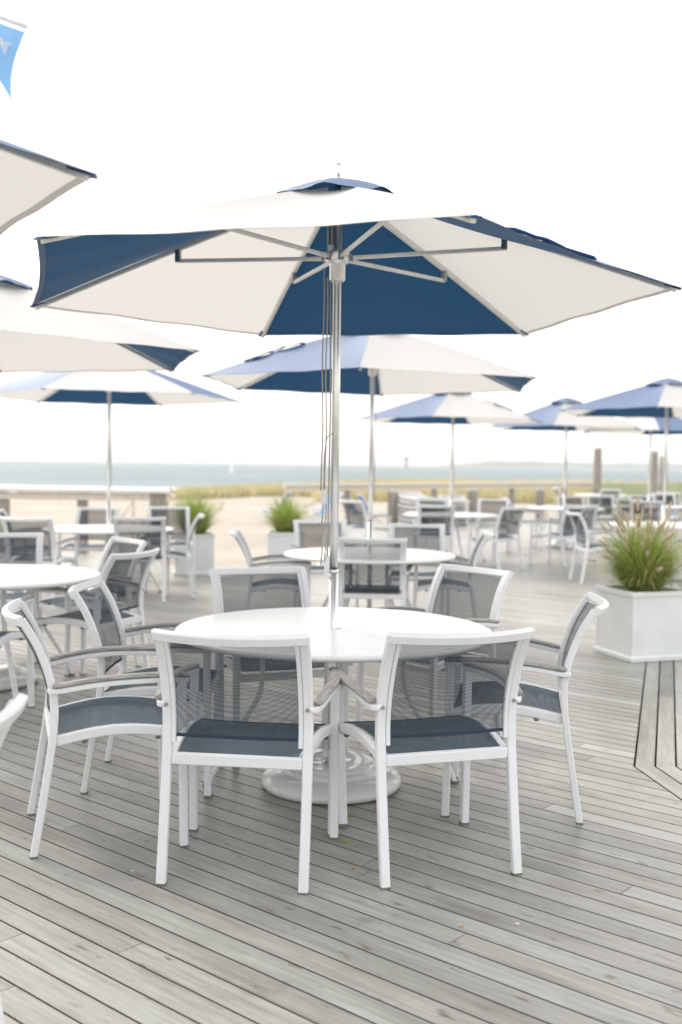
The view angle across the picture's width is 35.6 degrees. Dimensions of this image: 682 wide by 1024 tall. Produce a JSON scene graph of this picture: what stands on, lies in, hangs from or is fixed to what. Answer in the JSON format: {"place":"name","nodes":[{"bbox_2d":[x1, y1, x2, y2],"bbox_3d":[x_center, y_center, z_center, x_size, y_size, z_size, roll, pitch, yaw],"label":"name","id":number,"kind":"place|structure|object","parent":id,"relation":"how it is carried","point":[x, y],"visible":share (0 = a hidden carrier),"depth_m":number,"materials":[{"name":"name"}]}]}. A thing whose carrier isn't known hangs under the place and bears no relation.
{"place":"outdoors","nodes":[
{"label":"outdoors","id":0,"kind":"place"},
{"bbox_2d":[253,480,320,532],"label":"fountain grass","id":1,"kind":"object","parent":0,"point":[284,518],"depth_m":14.65,"materials":[{"name":"green plant"}]},
{"bbox_2d":[0,496,679,991],"bbox_3d":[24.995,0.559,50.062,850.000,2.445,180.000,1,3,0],"label":"beach","id":2,"kind":"structure","parent":0,"point":[242,516],"depth_m":33.26,"materials":[{"name":"beige sand"}]},
{"bbox_2d":[120,495,174,516],"bbox_3d":[-3.393,0.306,18.428,0.437,1.208,1.120,2,3,28],"label":"stair handrail","id":3,"kind":"object","parent":2,"relation":"on","point":[127,508],"visible":0.1,"depth_m":18.32,"materials":[{"name":"white wood"}]},
{"bbox_2d":[258,492,291,521],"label":"beach chair","id":4,"kind":"object","parent":2,"relation":"on","point":[283,499],"visible":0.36,"depth_m":30.32,"materials":[{"name":"white fabric"}]},
{"bbox_2d":[303,494,329,519],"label":"beach chair","id":5,"kind":"object","parent":2,"relation":"on","point":[320,510],"visible":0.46,"depth_m":29.68,"materials":[{"name":"blue fabric"}]},
{"bbox_2d":[314,492,342,519],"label":"beach chair","id":6,"kind":"object","parent":2,"relation":"on","point":[340,494],"visible":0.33,"depth_m":31.12,"materials":[{"name":"white fabric"}]},
{"bbox_2d":[357,494,386,523],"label":"beach chair","id":7,"kind":"object","parent":2,"relation":"on","point":[361,498],"visible":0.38,"depth_m":28.97,"materials":[{"name":"blue fabric"}]},
{"bbox_2d":[387,489,397,524],"bbox_3d":[1.266,0.127,26.232,0.260,1.381,0.260,1,3,0],"label":"wooden pile","id":8,"kind":"object","parent":2,"relation":"on","point":[392,505],"visible":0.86,"depth_m":26.11,"materials":[{"name":"brown wood"}]},
{"bbox_2d":[468,488,477,521],"bbox_3d":[3.514,0.061,28.329,0.260,1.381,0.260,1,3,0],"label":"wooden pile","id":9,"kind":"object","parent":2,"relation":"on","point":[473,500],"visible":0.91,"depth_m":28.21,"materials":[{"name":"brown wood"}]},
{"bbox_2d":[536,488,544,518],"bbox_3d":[5.652,0.002,30.227,0.250,1.381,0.250,1,3,0],"label":"wooden pile","id":10,"kind":"object","parent":2,"relation":"on","point":[539,496],"visible":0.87,"depth_m":30.11,"materials":[{"name":"brown wood"}]},
{"bbox_2d":[650,450,658,494],"bbox_3d":[9.128,-0.549,31.002,0.208,2.501,0.208,1,3,0],"label":"wooden pile","id":11,"kind":"object","parent":2,"relation":"on","point":[654,477],"visible":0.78,"depth_m":30.89,"materials":[{"name":"brown wood"}]},
{"bbox_2d":[659,455,662,491],"bbox_3d":[10.080,-0.600,33.501,0.104,2.401,0.104,1,3,0],"label":"wooden pile","id":12,"kind":"object","parent":2,"relation":"on","point":[661,475],"visible":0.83,"depth_m":33.44,"materials":[{"name":"brown wood"}]},
{"bbox_2d":[0,515,681,1023],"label":"deck","id":13,"kind":"structure","parent":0,"point":[226,925],"depth_m":3.83,"materials":[{"name":"grey wood"}]},
{"bbox_2d":[0,14,27,140],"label":"flagpole","id":14,"kind":"object","parent":13,"relation":"on","point":[15,22],"visible":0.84,"depth_m":11.75,"materials":[{"name":"white metal"}]},
{"bbox_2d":[0,23,24,101],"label":"flag","id":15,"kind":"object","parent":14,"relation":"hanging from","point":[11,38],"visible":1,"depth_m":11.78,"materials":[{"name":"blue fabric"}]},
{"bbox_2d":[0,693,28,1023],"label":"patio chair","id":16,"kind":"object","parent":13,"relation":"on","point":[11,712],"visible":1,"depth_m":2.52,"materials":[{"name":"silver metal"}]},
{"bbox_2d":[0,595,34,707],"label":"patio chair","id":17,"kind":"object","parent":13,"relation":"on","point":[5,637],"visible":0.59,"depth_m":6.33,"materials":[{"name":"silver metal"}]},
{"bbox_2d":[0,533,43,635],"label":"patio chair","id":18,"kind":"object","parent":13,"relation":"on","point":[21,548],"visible":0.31,"depth_m":8.34,"materials":[{"name":"silver metal"}]},
{"bbox_2d":[0,508,55,556],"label":"patio chair","id":19,"kind":"object","parent":13,"relation":"on","point":[3,513],"visible":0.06,"depth_m":12.46,"materials":[{"name":"silver metal"}]},
{"bbox_2d":[0,517,77,605],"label":"patio chair","id":20,"kind":"object","parent":13,"relation":"on","point":[45,526],"visible":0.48,"depth_m":10.72,"materials":[{"name":"silver metal"}]},
{"bbox_2d":[0,139,97,234],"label":"patio umbrella","id":21,"kind":"object","parent":13,"relation":"on","point":[32,182],"visible":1,"depth_m":2.98,"materials":[{"name":"white fabric"}]},
{"bbox_2d":[0,564,99,697],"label":"round table","id":22,"kind":"object","parent":13,"relation":"on","point":[17,578],"visible":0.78,"depth_m":6.84,"materials":[{"name":"white laminate"}]},
{"bbox_2d":[0,488,171,552],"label":"wooden railing","id":23,"kind":"object","parent":13,"relation":"on","point":[82,497],"visible":0.59,"depth_m":16.99,"materials":[{"name":"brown wood"}]},
{"bbox_2d":[58,507,120,565],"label":"patio chair","id":24,"kind":"object","parent":13,"relation":"on","point":[90,515],"visible":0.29,"depth_m":13.15,"materials":[{"name":"silver metal"}]},
{"bbox_2d":[34,536,147,675],"bbox_3d":[-1.800,0.656,7.729,0.688,0.910,0.659,-1,3,-38],"label":"patio chair","id":25,"kind":"object","parent":13,"relation":"on","point":[124,545],"visible":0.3,"depth_m":7.68,"materials":[{"name":"silver metal"}]},
{"bbox_2d":[26,548,159,690],"bbox_3d":[-1.583,0.694,6.951,0.688,0.910,0.659,2,3,22],"label":"patio chair","id":26,"kind":"object","parent":13,"relation":"on","point":[123,576],"visible":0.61,"depth_m":6.86,"materials":[{"name":"silver metal"}]},
{"bbox_2d":[1,598,188,858],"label":"patio chair","id":27,"kind":"object","parent":13,"relation":"on","point":[75,715],"visible":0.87,"depth_m":4.08,"materials":[{"name":"silver metal"}]},
{"bbox_2d":[0,275,200,690],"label":"patio umbrella","id":28,"kind":"object","parent":13,"relation":"on","point":[32,339],"visible":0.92,"depth_m":7.08,"materials":[{"name":"white fabric"}]},
{"bbox_2d":[54,524,173,591],"bbox_3d":[-2.617,0.544,11.968,1.450,0.732,1.450,0,3,-10],"label":"round table","id":29,"kind":"object","parent":13,"relation":"on","point":[100,529],"visible":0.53,"depth_m":11.77,"materials":[{"name":"white metal"}]},
{"bbox_2d":[0,371,239,589],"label":"patio umbrella","id":30,"kind":"object","parent":13,"relation":"on","point":[108,388],"visible":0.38,"depth_m":11.90,"materials":[{"name":"white fabric"}]},
{"bbox_2d":[68,578,211,797],"bbox_3d":[-0.913,0.791,4.974,0.688,0.910,0.659,1,3,-1],"label":"patio chair","id":31,"kind":"object","parent":13,"relation":"on","point":[98,608],"visible":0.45,"depth_m":4.99,"materials":[{"name":"silver metal"}]},
{"bbox_2d":[110,516,171,602],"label":"patio chair","id":32,"kind":"object","parent":13,"relation":"on","point":[151,531],"visible":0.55,"depth_m":11.13,"materials":[{"name":"silver metal"}]},
{"bbox_2d":[147,506,195,581],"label":"patio chair","id":33,"kind":"object","parent":13,"relation":"on","point":[181,515],"visible":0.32,"depth_m":13.66,"materials":[{"name":"silver metal"}]},
{"bbox_2d":[144,513,204,597],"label":"patio chair","id":34,"kind":"object","parent":13,"relation":"on","point":[176,555],"visible":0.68,"depth_m":11.56,"materials":[{"name":"silver metal"}]},
{"bbox_2d":[173,532,214,574],"bbox_3d":[-1.957,0.551,14.190,0.547,0.535,0.547,0,3,-8],"label":"square planter","id":35,"kind":"object","parent":13,"relation":"on","point":[204,553],"visible":0.45,"depth_m":13.95,"materials":[{"name":"white paint"}]},
{"bbox_2d":[163,483,230,533],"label":"fountain grass","id":36,"kind":"object","parent":35,"relation":"in","point":[203,524],"depth_m":14.04,"materials":[{"name":"green plant"}]},
{"bbox_2d":[156,558,319,564],"bbox_3d":[-4.911,0.646,20.330,9.195,0.270,9.945,1,3,0],"label":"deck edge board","id":37,"kind":"object","parent":13,"relation":"attached to","point":[172,561],"visible":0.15,"depth_m":16.61,"materials":[{"name":"grey wood"}]},
{"bbox_2d":[151,628,339,895],"bbox_3d":[-0.346,0.846,3.899,0.659,0.910,0.688,1,3,7],"label":"patio chair","id":38,"kind":"object","parent":13,"relation":"on","point":[244,701],"visible":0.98,"depth_m":3.71,"materials":[{"name":"white metal"}]},
{"bbox_2d":[229,529,310,591],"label":"patio chair","id":39,"kind":"object","parent":13,"relation":"on","point":[237,535],"visible":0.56,"depth_m":8.73,"materials":[{"name":"silver metal"}]},
{"bbox_2d":[208,567,348,767],"bbox_3d":[-0.358,0.771,5.569,0.659,0.910,0.688,0,3,-21],"label":"patio chair","id":40,"kind":"object","parent":13,"relation":"on","point":[238,589],"visible":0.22,"depth_m":5.79,"materials":[{"name":"silver metal"}]},
{"bbox_2d":[266,530,302,567],"bbox_3d":[-0.767,0.539,14.790,0.547,0.535,0.547,1,3,-4],"label":"square planter","id":41,"kind":"object","parent":13,"relation":"on","point":[280,543],"visible":0.45,"depth_m":14.53,"materials":[{"name":"white paint"}]},
{"bbox_2d":[291,520,358,607],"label":"patio chair","id":42,"kind":"object","parent":13,"relation":"on","point":[307,533],"visible":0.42,"depth_m":10.81,"materials":[{"name":"silver metal"}]},
{"bbox_2d":[174,607,491,828],"bbox_3d":[-0.036,0.895,4.885,1.450,0.732,1.450,0,3,-5],"label":"round table","id":43,"kind":"object","parent":13,"relation":"on","point":[358,635],"visible":0.6,"depth_m":4.87,"materials":[{"name":"white metal"}]},
{"bbox_2d":[30,158,681,804],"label":"patio umbrella","id":44,"kind":"object","parent":13,"relation":"on","point":[336,258],"visible":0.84,"depth_m":5.03,"materials":[{"name":"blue fabric"}]},
{"bbox_2d":[339,500,390,538],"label":"patio chair","id":45,"kind":"object","parent":13,"relation":"on","point":[355,513],"visible":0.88,"depth_m":17.04,"materials":[{"name":"silver metal"}]},
{"bbox_2d":[201,335,536,607],"bbox_3d":[0.254,-0.309,8.975,2.730,2.770,2.989,1,3,0],"label":"patio umbrella","id":46,"kind":"object","parent":13,"relation":"on","point":[375,365],"visible":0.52,"depth_m":8.63,"materials":[{"name":"white fabric"}]},
{"bbox_2d":[284,547,455,606],"bbox_3d":[0.236,0.714,9.001,1.450,0.732,1.450,2,3,30],"label":"round table","id":47,"kind":"object","parent":13,"relation":"on","point":[419,556],"visible":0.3,"depth_m":8.68,"materials":[{"name":"white plastic"}]},
{"bbox_2d":[338,537,412,609],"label":"patio chair","id":48,"kind":"object","parent":13,"relation":"on","point":[377,581],"visible":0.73,"depth_m":8.43,"materials":[{"name":"silver metal"}]},
{"bbox_2d":[397,517,412,523],"bbox_3d":[1.868,0.231,25.672,0.655,0.164,1.934,0,3,-14],"label":"sun lounger","id":49,"kind":"object","parent":13,"relation":"on","point":[404,521],"visible":0.13,"depth_m":26.00,"materials":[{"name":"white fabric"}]},
{"bbox_2d":[397,512,412,521],"bbox_3d":[1.871,0.127,25.639,0.655,0.164,1.934,0,3,-16],"label":"sun lounger","id":50,"kind":"object","parent":49,"relation":"on","point":[405,518],"visible":0.2,"depth_m":25.93,"materials":[{"name":"white fabric"}]},
{"bbox_2d":[397,508,410,516],"bbox_3d":[1.865,0.022,25.629,0.655,0.164,1.934,0,3,-13],"label":"sun lounger","id":51,"kind":"object","parent":50,"relation":"on","point":[399,511],"visible":0.16,"depth_m":26.05,"materials":[{"name":"white fabric"}]},
{"bbox_2d":[398,505,415,512],"bbox_3d":[1.881,-0.084,25.657,0.655,0.164,1.934,0,3,-12],"label":"sun lounger","id":52,"kind":"object","parent":51,"relation":"on","point":[410,510],"visible":0.35,"depth_m":25.74,"materials":[{"name":"grey plastic"}]},
{"bbox_2d":[397,501,415,508],"bbox_3d":[1.862,-0.188,25.630,0.655,0.164,1.934,0,3,-15],"label":"sun lounger","id":53,"kind":"object","parent":52,"relation":"on","point":[408,505],"visible":0.35,"depth_m":25.83,"materials":[{"name":"white plastic"}]},
{"bbox_2d":[397,496,415,503],"bbox_3d":[1.887,-0.292,25.611,0.655,0.164,1.934,0,3,-16],"label":"sun lounger","id":54,"kind":"object","parent":53,"relation":"on","point":[409,501],"visible":0.3,"depth_m":25.86,"materials":[{"name":"white plastic"}]},
{"bbox_2d":[398,491,442,499],"bbox_3d":[1.861,-0.399,25.640,0.655,0.164,1.934,0,3,-13],"label":"sun lounger","id":55,"kind":"object","parent":54,"relation":"on","point":[413,495],"visible":0.94,"depth_m":26.04,"materials":[{"name":"white plastic"}]},
{"bbox_2d":[384,523,452,605],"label":"patio chair","id":56,"kind":"object","parent":13,"relation":"on","point":[426,536],"visible":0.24,"depth_m":10.32,"materials":[{"name":"silver metal"}]},
{"bbox_2d":[327,627,534,889],"bbox_3d":[0.336,0.851,3.987,0.659,0.910,0.688,0,3,-17],"label":"patio chair","id":57,"kind":"object","parent":13,"relation":"on","point":[443,698],"visible":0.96,"depth_m":3.79,"materials":[{"name":"silver metal"}]},
{"bbox_2d":[415,499,447,550],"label":"patio chair","id":58,"kind":"object","parent":13,"relation":"on","point":[432,501],"visible":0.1,"depth_m":18.08,"materials":[{"name":"silver metal"}]},
{"bbox_2d":[412,504,456,566],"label":"patio chair","id":59,"kind":"object","parent":13,"relation":"on","point":[436,514],"visible":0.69,"depth_m":15.53,"materials":[{"name":"silver metal"}]},
{"bbox_2d":[355,563,513,737],"bbox_3d":[0.536,0.771,5.832,0.688,0.910,0.659,-1,3,-40],"label":"patio chair","id":60,"kind":"object","parent":13,"relation":"on","point":[474,594],"visible":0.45,"depth_m":5.97,"materials":[{"name":"silver metal"}]},
{"bbox_2d":[281,482,592,525],"bbox_3d":[3.256,-0.280,28.662,13.011,1.025,0.335,-2,4,-45],"label":"wooden railing","id":61,"kind":"object","parent":13,"relation":"on","point":[433,487],"visible":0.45,"depth_m":27.78,"materials":[{"name":"brown wood"}]},
{"bbox_2d":[358,393,542,562],"bbox_3d":[1.708,-0.625,16.387,2.925,2.770,2.874,1,3,0],"label":"patio umbrella","id":62,"kind":"object","parent":13,"relation":"on","point":[454,409],"visible":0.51,"depth_m":15.93,"materials":[{"name":"white fabric"}]},
{"bbox_2d":[404,512,497,562],"bbox_3d":[1.685,0.399,16.404,1.450,0.732,1.450,0,3,-15],"label":"round table","id":63,"kind":"object","parent":13,"relation":"on","point":[461,516],"visible":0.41,"depth_m":16.07,"materials":[{"name":"white plastic"}]},
{"bbox_2d":[413,530,493,606],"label":"patio chair","id":64,"kind":"object","parent":13,"relation":"on","point":[481,541],"visible":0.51,"depth_m":8.93,"materials":[{"name":"silver metal"}]},
{"bbox_2d":[456,519,467,523],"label":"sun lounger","id":65,"kind":"object","parent":13,"relation":"on","point":[461,521],"visible":0.24,"depth_m":26.48,"materials":[{"name":"fabric"}]},
{"bbox_2d":[474,499,510,553],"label":"patio chair","id":66,"kind":"object","parent":13,"relation":"on","point":[490,506],"visible":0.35,"depth_m":18.52,"materials":[{"name":"silver metal"}]},
{"bbox_2d":[467,506,527,569],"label":"patio chair","id":67,"kind":"object","parent":13,"relation":"on","point":[508,521],"visible":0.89,"depth_m":15.11,"materials":[{"name":"silver metal"}]},
{"bbox_2d":[502,497,541,548],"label":"patio chair","id":68,"kind":"object","parent":13,"relation":"on","point":[528,511],"visible":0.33,"depth_m":19.20,"materials":[{"name":"silver metal"}]},
{"bbox_2d":[441,591,608,824],"bbox_3d":[0.817,0.826,4.690,0.687,0.910,0.659,1,3,10],"label":"patio chair","id":69,"kind":"object","parent":13,"relation":"on","point":[585,613],"visible":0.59,"depth_m":4.46,"materials":[{"name":"silver metal"}]},
{"bbox_2d":[529,505,586,567],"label":"patio chair","id":70,"kind":"object","parent":13,"relation":"on","point":[566,525],"visible":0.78,"depth_m":15.81,"materials":[{"name":"silver metal"}]},
{"bbox_2d":[553,487,567,517],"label":"patio chair","id":71,"kind":"object","parent":13,"relation":"on","point":[557,491],"visible":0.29,"depth_m":29.32,"materials":[{"name":"silver metal"}]},
{"bbox_2d":[489,392,640,547],"bbox_3d":[4.130,-0.778,19.582,2.954,2.850,2.826,1,3,0],"label":"patio umbrella","id":72,"kind":"object","parent":13,"relation":"on","point":[551,417],"visible":0.81,"depth_m":19.23,"materials":[{"name":"white fabric"}]},
{"bbox_2d":[527,506,604,549],"bbox_3d":[4.117,0.284,19.630,1.450,0.732,1.450,1,3,0],"label":"round table","id":73,"kind":"object","parent":13,"relation":"on","point":[554,508],"visible":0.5,"depth_m":19.59,"materials":[{"name":"white plastic"}]},
{"bbox_2d":[549,505,598,563],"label":"patio chair","id":74,"kind":"object","parent":13,"relation":"on","point":[589,514],"visible":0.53,"depth_m":16.29,"materials":[{"name":"silver metal"}]},
{"bbox_2d":[557,496,591,543],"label":"patio chair","id":75,"kind":"object","parent":13,"relation":"on","point":[575,500],"visible":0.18,"depth_m":21.05,"materials":[{"name":"silver metal"}]},
{"bbox_2d":[566,511,626,584],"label":"patio chair","id":76,"kind":"object","parent":13,"relation":"on","point":[581,529],"visible":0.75,"depth_m":13.53,"materials":[{"name":"silver metal"}]},
{"bbox_2d":[593,447,601,515],"bbox_3d":[7.832,-0.683,32.498,0.260,2.601,0.260,1,3,0],"label":"wooden pile","id":77,"kind":"object","parent":13,"relation":"on","point":[597,472],"visible":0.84,"depth_m":32.37,"materials":[{"name":"brown wood"}]},
{"bbox_2d":[573,494,627,517],"bbox_3d":[7.142,-0.113,29.300,1.450,0.732,1.450,1,3,0],"label":"round table","id":78,"kind":"object","parent":13,"relation":"on","point":[584,495],"visible":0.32,"depth_m":29.12,"materials":[{"name":"white laminate"}]},
{"bbox_2d":[587,495,619,541],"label":"patio chair","id":79,"kind":"object","parent":13,"relation":"on","point":[606,503],"visible":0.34,"depth_m":21.56,"materials":[{"name":"silver metal"}]},
{"bbox_2d":[599,489,620,522],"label":"patio chair","id":80,"kind":"object","parent":13,"relation":"on","point":[614,493],"visible":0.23,"depth_m":27.91,"materials":[{"name":"silver metal"}]},
{"bbox_2d":[559,371,681,580],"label":"patio umbrella","id":81,"kind":"object","parent":13,"relation":"on","point":[660,398],"visible":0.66,"depth_m":13.94,"materials":[{"name":"white fabric"}]},
{"bbox_2d":[581,417,681,540],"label":"patio umbrella","id":82,"kind":"object","parent":13,"relation":"on","point":[649,426],"visible":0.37,"depth_m":20.50,"materials":[{"name":"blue fabric"}]},
{"bbox_2d":[614,498,653,543],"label":"patio chair","id":83,"kind":"object","parent":13,"relation":"on","point":[625,504],"visible":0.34,"depth_m":19.95,"materials":[{"name":"silver metal"}]},
{"bbox_2d":[593,584,681,662],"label":"square planter","id":84,"kind":"object","parent":13,"relation":"on","point":[634,627],"visible":0.83,"depth_m":8.17,"materials":[{"name":"white paint"}]},
{"bbox_2d":[628,495,654,537],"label":"patio chair","id":85,"kind":"object","parent":13,"relation":"on","point":[645,497],"visible":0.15,"depth_m":22.43,"materials":[{"name":"silver metal"}]},
{"bbox_2d":[606,521,681,563],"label":"round table","id":86,"kind":"object","parent":13,"relation":"on","point":[679,524],"visible":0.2,"depth_m":14.21,"materials":[{"name":"white plastic"}]},
{"bbox_2d":[612,505,681,542],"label":"round table","id":87,"kind":"object","parent":13,"relation":"on","point":[675,507],"visible":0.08,"depth_m":20.89,"materials":[{"name":"white plastic"}]},
{"bbox_2d":[628,500,666,544],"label":"patio chair","id":88,"kind":"object","parent":13,"relation":"on","point":[656,507],"visible":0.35,"depth_m":18.65,"materials":[{"name":"silver metal"}]},
{"bbox_2d":[651,493,681,532],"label":"patio chair","id":89,"kind":"object","parent":13,"relation":"on","point":[671,497],"visible":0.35,"depth_m":24.29,"materials":[{"name":"silver metal"}]},
{"bbox_2d":[656,492,681,518],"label":"patio chair","id":90,"kind":"object","parent":13,"relation":"on","point":[677,495],"visible":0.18,"depth_m":25.31,"materials":[{"name":"silver metal"}]},
{"bbox_2d":[668,509,681,538],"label":"patio chair","id":91,"kind":"object","parent":13,"relation":"on","point":[674,520],"visible":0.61,"depth_m":21.16,"materials":[{"name":"silver metal"}]},
{"bbox_2d":[670,530,681,565],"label":"patio chair","id":92,"kind":"object","parent":13,"relation":"on","point":[678,541],"visible":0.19,"depth_m":14.96,"materials":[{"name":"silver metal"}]},
{"bbox_2d":[0,460,681,493],"bbox_3d":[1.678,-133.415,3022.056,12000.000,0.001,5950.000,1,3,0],"label":"water","id":93,"kind":"structure","parent":0,"point":[94,474],"depth_m":266.60,"materials":[{"name":"liquid"}]},
{"bbox_2d":[0,485,175,488],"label":"surf","id":94,"kind":"structure","parent":93,"relation":"on","point":[79,487],"depth_m":94.75,"materials":[{"name":"liquid"}]},
{"bbox_2d":[0,0,681,465],"label":"sky","id":95,"kind":"structure","parent":0,"point":[560,121],"materials":[{"name":"white"}]},
{"bbox_2d":[172,477,681,504],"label":"dune grass","id":96,"kind":"structure","parent":0,"point":[525,495],"depth_m":47.23,"materials":[{"name":"plant"}]},
{"bbox_2d":[438,460,681,469],"bbox_3d":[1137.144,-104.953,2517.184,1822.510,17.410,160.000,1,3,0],"label":"hills","id":97,"kind":"structure","parent":0,"point":[544,464],"depth_m":2448.37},
{"bbox_2d":[568,494,681,591],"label":"fountain grass","id":98,"kind":"object","parent":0,"point":[642,564],"depth_m":8.22,"materials":[{"name":"green plant"}]},
{"bbox_2d":[585,482,681,517],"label":"marsh grass","id":99,"kind":"structure","parent":0,"point":[635,489],"depth_m":48.96,"materials":[{"name":"plant"}]},
{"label":"sun lounger","id":100,"kind":"object","parent":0,"visible":0},
{"bbox_2d":[455,503,466,510],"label":"sun lounger","id":101,"kind":"object","parent":100,"relation":"on","point":[460,508],"visible":0.33,"depth_m":26.80,"materials":[{"name":"white fabric"}]},
{"bbox_2d":[448,502,467,506],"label":"sun lounger","id":102,"kind":"object","parent":101,"relation":"on","point":[460,504],"visible":0.41,"depth_m":26.75,"materials":[{"name":"white plastic"}]},
{"bbox_2d":[439,494,469,502],"bbox_3d":[2.896,-0.351,27.210,0.655,0.164,1.934,1,3,2],"label":"sun lounger","id":103,"kind":"object","parent":102,"relation":"on","point":[457,498],"visible":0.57,"depth_m":27.65,"materials":[{"name":"white plastic"}]}
]}

